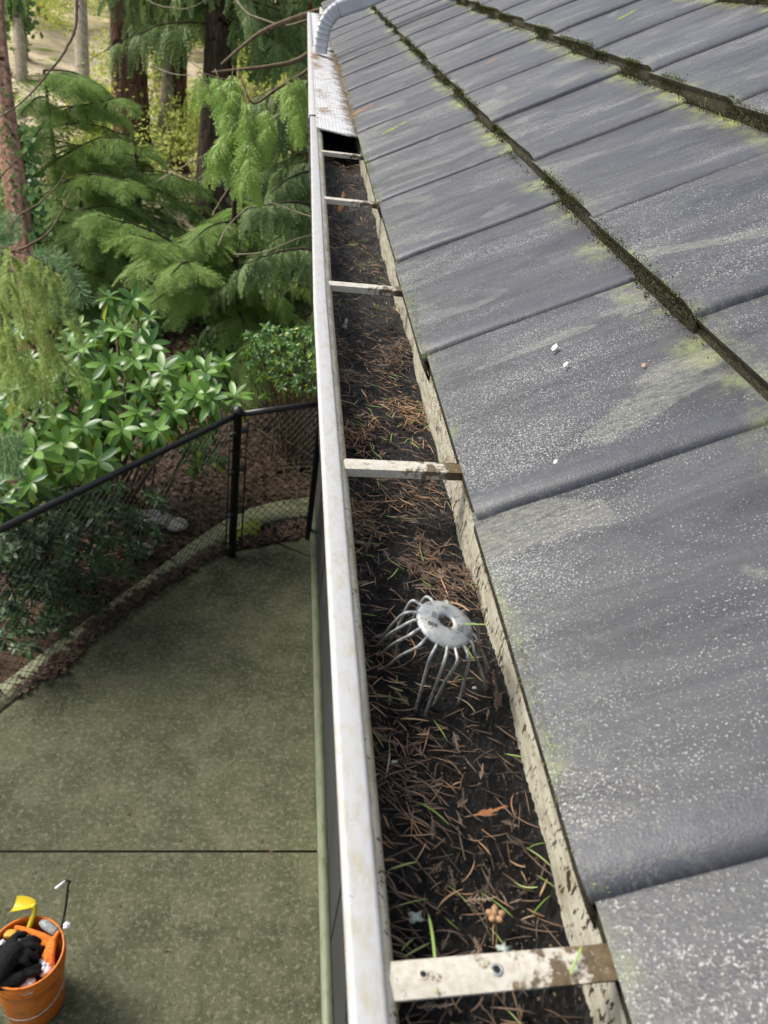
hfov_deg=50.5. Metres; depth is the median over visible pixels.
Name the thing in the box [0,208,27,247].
fir branch
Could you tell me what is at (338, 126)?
gutter cover
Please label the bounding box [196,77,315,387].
cedar tree
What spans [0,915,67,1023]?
bucket
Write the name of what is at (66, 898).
hook tool
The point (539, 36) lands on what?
moss
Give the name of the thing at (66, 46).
bare branch
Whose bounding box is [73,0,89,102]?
bare tree
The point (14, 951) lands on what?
black glove
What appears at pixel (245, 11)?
bare branch
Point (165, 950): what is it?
patio litter
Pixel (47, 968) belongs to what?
white rag
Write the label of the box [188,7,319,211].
cedar branch
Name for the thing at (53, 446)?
rhododendron
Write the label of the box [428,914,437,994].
fir needle
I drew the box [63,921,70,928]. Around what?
pale cap
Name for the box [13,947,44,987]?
black cloth
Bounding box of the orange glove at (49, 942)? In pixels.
[14,925,59,965]
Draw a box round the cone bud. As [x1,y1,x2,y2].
[486,904,504,945]
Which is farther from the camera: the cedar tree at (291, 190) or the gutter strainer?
the cedar tree at (291, 190)
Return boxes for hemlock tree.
[0,69,156,286]
[2,187,168,354]
[36,140,221,290]
[72,188,312,409]
[186,141,302,278]
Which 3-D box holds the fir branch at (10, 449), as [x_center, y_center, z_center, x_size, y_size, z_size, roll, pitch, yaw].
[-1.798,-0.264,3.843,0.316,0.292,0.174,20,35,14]
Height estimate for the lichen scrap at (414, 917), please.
0.003 m
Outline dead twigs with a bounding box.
[92,347,319,551]
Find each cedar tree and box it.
[4,0,240,176]
[92,0,307,227]
[169,4,242,173]
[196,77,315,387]
[238,0,325,163]
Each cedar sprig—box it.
[337,191,345,212]
[351,104,372,115]
[382,121,406,134]
[476,805,507,815]
[491,670,502,709]
[616,9,637,20]
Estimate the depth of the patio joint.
4.29 m
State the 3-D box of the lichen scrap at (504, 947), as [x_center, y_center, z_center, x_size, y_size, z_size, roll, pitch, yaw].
[0.053,0.193,0.359,0.008,0.002,0.006,4,35,-9]
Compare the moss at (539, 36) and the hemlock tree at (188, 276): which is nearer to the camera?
the moss at (539, 36)
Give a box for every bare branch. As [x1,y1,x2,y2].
[0,0,78,117]
[0,150,72,259]
[148,0,310,254]
[235,0,306,25]
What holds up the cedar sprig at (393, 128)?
on the house
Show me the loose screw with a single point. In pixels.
(344, 326)
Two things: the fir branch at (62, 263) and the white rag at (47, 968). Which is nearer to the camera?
the white rag at (47, 968)
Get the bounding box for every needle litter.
[309,52,356,125]
[322,130,588,1023]
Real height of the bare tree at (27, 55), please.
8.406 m
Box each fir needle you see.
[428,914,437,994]
[463,623,487,624]
[570,947,581,973]
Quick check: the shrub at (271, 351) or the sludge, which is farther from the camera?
the shrub at (271, 351)
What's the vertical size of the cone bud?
0.007 m
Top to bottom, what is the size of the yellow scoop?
0.120 m
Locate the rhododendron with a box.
[0,281,254,533]
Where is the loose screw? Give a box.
[341,318,347,330]
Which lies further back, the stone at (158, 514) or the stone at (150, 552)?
the stone at (158, 514)
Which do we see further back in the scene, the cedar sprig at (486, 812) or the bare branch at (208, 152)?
the bare branch at (208, 152)
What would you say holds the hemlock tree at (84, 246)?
on the ground
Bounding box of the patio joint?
[0,850,316,852]
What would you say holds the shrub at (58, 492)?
on the ground
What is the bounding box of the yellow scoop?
[10,896,36,927]
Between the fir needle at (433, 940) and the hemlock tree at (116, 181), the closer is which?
the fir needle at (433, 940)
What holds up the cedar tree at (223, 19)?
on the ground
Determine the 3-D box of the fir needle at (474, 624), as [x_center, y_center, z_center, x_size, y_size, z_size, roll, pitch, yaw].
[0.057,0.070,0.505,0.016,0.001,0.002,4,35,-9]
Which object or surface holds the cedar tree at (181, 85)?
on the ground
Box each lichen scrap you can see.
[407,910,423,923]
[495,942,512,951]
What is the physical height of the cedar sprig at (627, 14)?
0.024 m
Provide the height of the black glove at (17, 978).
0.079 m
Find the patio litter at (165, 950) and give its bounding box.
[18,580,276,951]
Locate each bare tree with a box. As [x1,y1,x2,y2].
[4,0,43,82]
[25,43,28,59]
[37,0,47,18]
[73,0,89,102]
[152,1,162,92]
[153,17,173,189]
[187,43,263,99]
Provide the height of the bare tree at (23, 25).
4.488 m
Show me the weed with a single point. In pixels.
(252, 524)
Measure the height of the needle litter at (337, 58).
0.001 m
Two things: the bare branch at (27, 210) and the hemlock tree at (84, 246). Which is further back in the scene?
the hemlock tree at (84, 246)
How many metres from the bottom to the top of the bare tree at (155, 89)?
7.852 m
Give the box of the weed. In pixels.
[225,515,261,541]
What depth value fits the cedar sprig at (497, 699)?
0.53 m
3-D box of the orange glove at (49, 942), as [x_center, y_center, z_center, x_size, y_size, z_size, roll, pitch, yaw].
[-1.480,1.820,3.435,0.229,0.054,0.125,11,34,2]
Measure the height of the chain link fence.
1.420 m
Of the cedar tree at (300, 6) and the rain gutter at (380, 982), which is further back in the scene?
the cedar tree at (300, 6)
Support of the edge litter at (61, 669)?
on the patio
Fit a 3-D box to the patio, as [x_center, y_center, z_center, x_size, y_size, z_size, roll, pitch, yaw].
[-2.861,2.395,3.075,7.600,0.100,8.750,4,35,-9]
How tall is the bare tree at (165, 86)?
4.691 m
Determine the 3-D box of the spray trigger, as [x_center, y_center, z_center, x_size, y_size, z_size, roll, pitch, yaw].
[-1.590,1.802,3.468,0.050,0.040,0.035,4,35,-9]
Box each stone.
[137,509,171,528]
[138,541,154,557]
[166,517,187,531]
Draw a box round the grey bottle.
[39,919,58,935]
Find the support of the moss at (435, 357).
on the house
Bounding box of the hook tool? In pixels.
[54,880,70,929]
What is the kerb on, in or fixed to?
on the ground
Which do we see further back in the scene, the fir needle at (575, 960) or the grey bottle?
the grey bottle
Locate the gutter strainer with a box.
[375,595,488,718]
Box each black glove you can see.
[0,931,43,983]
[0,963,42,990]
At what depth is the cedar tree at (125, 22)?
12.66 m
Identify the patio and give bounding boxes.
[0,537,320,1023]
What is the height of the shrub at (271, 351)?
1.662 m
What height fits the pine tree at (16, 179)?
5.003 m
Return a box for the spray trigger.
[3,929,16,940]
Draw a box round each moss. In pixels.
[339,3,747,895]
[359,0,767,1023]
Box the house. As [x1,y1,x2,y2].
[309,0,767,1023]
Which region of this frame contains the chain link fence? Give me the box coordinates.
[0,401,319,703]
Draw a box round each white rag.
[19,977,35,994]
[39,958,54,976]
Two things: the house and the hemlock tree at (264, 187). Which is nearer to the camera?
the house
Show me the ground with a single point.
(46, 51)
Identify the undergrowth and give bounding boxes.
[0,171,312,381]
[9,0,298,185]
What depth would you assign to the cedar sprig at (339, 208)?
1.44 m
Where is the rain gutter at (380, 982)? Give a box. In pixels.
[310,12,626,1023]
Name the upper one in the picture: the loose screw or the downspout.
the downspout
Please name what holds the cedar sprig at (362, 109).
on the house
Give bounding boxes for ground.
[0,0,316,683]
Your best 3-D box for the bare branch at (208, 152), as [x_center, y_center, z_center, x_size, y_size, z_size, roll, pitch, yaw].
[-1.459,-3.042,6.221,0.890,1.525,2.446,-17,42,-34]
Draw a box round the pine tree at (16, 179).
[0,0,56,369]
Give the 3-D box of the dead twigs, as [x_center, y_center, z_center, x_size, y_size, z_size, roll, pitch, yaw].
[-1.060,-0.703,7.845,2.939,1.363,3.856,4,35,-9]
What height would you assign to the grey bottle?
0.044 m
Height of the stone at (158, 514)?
0.140 m
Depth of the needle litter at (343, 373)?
0.53 m
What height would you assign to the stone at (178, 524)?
0.090 m
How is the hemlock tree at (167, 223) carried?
on the ground
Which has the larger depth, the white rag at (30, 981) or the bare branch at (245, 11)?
the bare branch at (245, 11)
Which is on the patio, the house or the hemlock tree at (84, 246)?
the house
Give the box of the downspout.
[314,0,385,54]
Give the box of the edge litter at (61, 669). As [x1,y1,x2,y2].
[0,528,305,701]
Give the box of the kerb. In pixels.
[0,497,308,710]
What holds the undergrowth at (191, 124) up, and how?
on the ground
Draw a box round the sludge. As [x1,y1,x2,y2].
[307,109,592,1023]
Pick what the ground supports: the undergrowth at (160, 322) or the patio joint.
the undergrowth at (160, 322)
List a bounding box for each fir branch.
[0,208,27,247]
[0,246,92,439]
[0,429,29,482]
[30,244,97,326]
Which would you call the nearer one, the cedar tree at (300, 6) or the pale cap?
the pale cap
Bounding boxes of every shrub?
[0,476,168,662]
[239,320,317,475]
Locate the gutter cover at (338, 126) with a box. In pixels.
[307,12,358,138]

